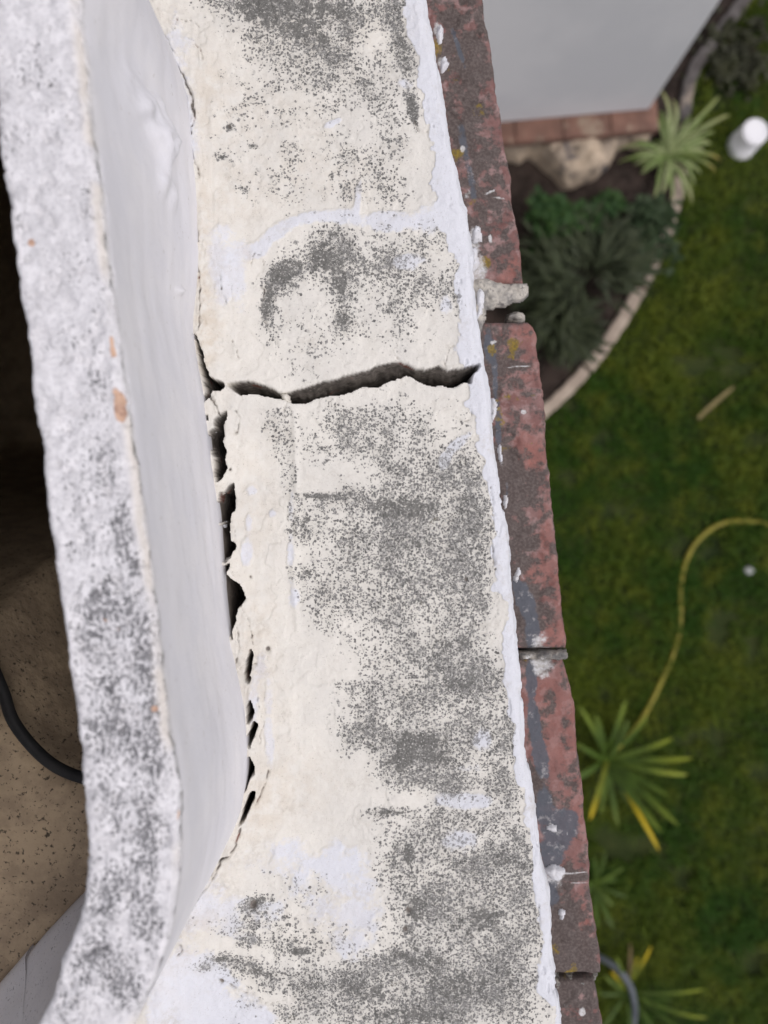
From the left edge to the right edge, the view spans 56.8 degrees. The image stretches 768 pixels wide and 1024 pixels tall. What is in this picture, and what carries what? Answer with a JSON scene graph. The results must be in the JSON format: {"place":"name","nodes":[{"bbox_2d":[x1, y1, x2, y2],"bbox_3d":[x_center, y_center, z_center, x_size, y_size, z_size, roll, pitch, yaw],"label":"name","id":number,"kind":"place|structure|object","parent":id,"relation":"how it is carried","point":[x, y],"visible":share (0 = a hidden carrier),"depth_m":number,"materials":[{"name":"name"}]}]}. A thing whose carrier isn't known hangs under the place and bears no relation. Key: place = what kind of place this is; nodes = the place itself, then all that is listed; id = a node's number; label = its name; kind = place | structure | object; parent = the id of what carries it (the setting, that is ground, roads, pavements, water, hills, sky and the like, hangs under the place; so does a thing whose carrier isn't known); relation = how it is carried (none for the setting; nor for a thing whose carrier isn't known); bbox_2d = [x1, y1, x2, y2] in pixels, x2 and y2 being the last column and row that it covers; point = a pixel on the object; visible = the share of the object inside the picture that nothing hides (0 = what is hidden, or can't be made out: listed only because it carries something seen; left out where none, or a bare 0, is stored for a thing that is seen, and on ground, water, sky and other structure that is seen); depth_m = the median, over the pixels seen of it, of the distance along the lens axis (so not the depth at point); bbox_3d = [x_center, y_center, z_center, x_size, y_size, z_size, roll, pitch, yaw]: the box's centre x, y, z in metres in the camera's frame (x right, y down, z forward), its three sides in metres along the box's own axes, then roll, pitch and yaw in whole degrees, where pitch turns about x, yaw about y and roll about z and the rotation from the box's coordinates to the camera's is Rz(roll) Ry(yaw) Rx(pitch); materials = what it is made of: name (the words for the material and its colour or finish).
{"place":"outdoors","nodes":[
{"label":"outdoors","id":0,"kind":"place"},
{"bbox_2d":[545,0,767,1023],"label":"lawn","id":1,"kind":"structure","parent":0,"point":[619,847],"depth_m":3.85,"materials":[{"name":"plant"}]},
{"bbox_2d":[136,0,601,1023],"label":"parapet wall","id":2,"kind":"structure","parent":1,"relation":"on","point":[406,842],"depth_m":0.45,"materials":[{"name":"paint"}]},
{"bbox_2d":[0,145,89,981],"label":"terrace shelf","id":3,"kind":"object","parent":2,"relation":"on","point":[44,848],"visible":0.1,"depth_m":0.50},
{"bbox_2d":[0,668,83,783],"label":"black cable","id":4,"kind":"object","parent":3,"relation":"on","point":[35,749],"visible":0.81,"depth_m":0.45,"materials":[{"name":"rubber"}]},
{"bbox_2d":[0,0,254,1023],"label":"curved parapet shell","id":5,"kind":"object","parent":2,"relation":"on","point":[96,146],"visible":0.94,"depth_m":0.30,"materials":[{"name":"paint"}]},
{"bbox_2d":[483,0,719,189],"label":"house wing","id":6,"kind":"structure","parent":1,"relation":"on","point":[579,84],"depth_m":3.22,"materials":[{"name":"white paint"}]},
{"bbox_2d":[589,852,625,928],"bbox_3d":[1.135,1.980,3.746,0.317,0.175,0.422,0,90,0],"label":"yucca plant","id":7,"kind":"object","parent":1,"relation":"on","point":[598,893],"visible":0.84,"depth_m":3.76,"materials":[{"name":"green plant"}]},
{"bbox_2d":[485,0,735,402],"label":"flower bed","id":8,"kind":"object","parent":1,"relation":"on","point":[628,180],"visible":0.05,"depth_m":3.81,"materials":[{"name":"soil"}]},
{"bbox_2d":[525,183,606,254],"bbox_3d":[0.928,-1.492,3.686,0.432,0.332,0.323,0,90,0],"label":"leafy shrub","id":9,"kind":"object","parent":8,"relation":"on","point":[543,204],"visible":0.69,"depth_m":3.59,"materials":[{"name":"green plant"}]},
{"bbox_2d":[522,256,616,371],"bbox_3d":[0.904,-1.014,3.632,0.563,0.440,0.619,-11,90,0],"label":"wiry shrub","id":10,"kind":"object","parent":8,"relation":"on","point":[575,342],"visible":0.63,"depth_m":3.60,"materials":[{"name":"green plant"}]},
{"bbox_2d":[509,197,667,356],"bbox_3d":[1.021,-1.198,3.634,0.849,0.493,0.781,0,90,0],"label":"grey shrub","id":11,"kind":"object","parent":8,"relation":"on","point":[611,250],"visible":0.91,"depth_m":3.58,"materials":[{"name":"green plant"}]},
{"bbox_2d":[587,187,630,221],"bbox_3d":[1.182,-1.611,3.752,0.210,0.201,0.183,-22,90,0],"label":"leafy shrub","id":12,"kind":"object","parent":8,"relation":"on","point":[614,202],"visible":0.81,"depth_m":3.70,"materials":[{"name":"green plant"}]},
{"bbox_2d":[619,191,685,278],"bbox_3d":[1.374,-1.433,3.725,0.360,0.254,0.476,0,90,0],"label":"kerb shrub","id":13,"kind":"object","parent":8,"relation":"on","point":[657,214],"visible":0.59,"depth_m":3.66,"materials":[{"name":"green plant"}]},
{"bbox_2d":[618,91,728,201],"bbox_3d":[1.544,-1.930,3.733,0.496,0.140,0.689,35,90,0],"label":"spider plant","id":14,"kind":"object","parent":8,"relation":"on","point":[682,148],"visible":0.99,"depth_m":3.72,"materials":[{"name":"green plant"}]},
{"bbox_2d":[600,954,637,1023],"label":"grey hose","id":15,"kind":"object","parent":1,"relation":"on","point":[616,968],"visible":0.8,"depth_m":3.69,"materials":[{"name":"plastic"}]},
{"bbox_2d":[576,700,691,849],"bbox_3d":[1.266,1.356,3.693,0.623,0.285,0.797,0,90,0],"label":"yucca plant","id":16,"kind":"object","parent":1,"relation":"on","point":[613,763],"visible":0.94,"depth_m":3.69,"materials":[{"name":"green plant"}]},
{"bbox_2d":[544,0,750,417],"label":"garden kerb","id":17,"kind":"structure","parent":1,"relation":"on","point":[558,398],"depth_m":3.78,"materials":[{"name":"concrete"}]},
{"bbox_2d":[597,942,708,1023],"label":"yucca plant","id":18,"kind":"object","parent":1,"relation":"on","point":[623,988],"visible":0.9,"depth_m":3.72,"materials":[{"name":"green plant"}]},
{"bbox_2d":[607,518,767,755],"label":"garden hose","id":19,"kind":"object","parent":1,"relation":"on","point":[680,590],"visible":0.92,"depth_m":3.81,"materials":[{"name":"yellow plastic"}]},
{"bbox_2d":[698,386,734,418],"bbox_3d":[1.773,-0.589,3.789,0.259,0.012,0.024,-43,90,0],"label":"stick","id":20,"kind":"object","parent":1,"relation":"on","point":[713,404],"visible":1,"depth_m":3.79,"materials":[{"name":"brown wood"}]},
{"bbox_2d":[691,0,767,108],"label":"dark shrub","id":21,"kind":"object","parent":1,"relation":"on","point":[743,60],"visible":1,"depth_m":3.77,"materials":[{"name":"green plant"}]},
{"bbox_2d":[727,118,767,159],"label":"white tub","id":22,"kind":"object","parent":1,"relation":"on","point":[750,136],"visible":1,"depth_m":3.71,"materials":[{"name":"plastic"}]},
{"bbox_2d":[744,566,753,574],"bbox_3d":[1.953,0.312,3.800,0.058,0.035,0.048,0,90,0],"label":"pebble","id":23,"kind":"object","parent":1,"relation":"on","point":[748,570],"visible":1,"depth_m":3.79,"materials":[{"name":"stone"}]}
]}

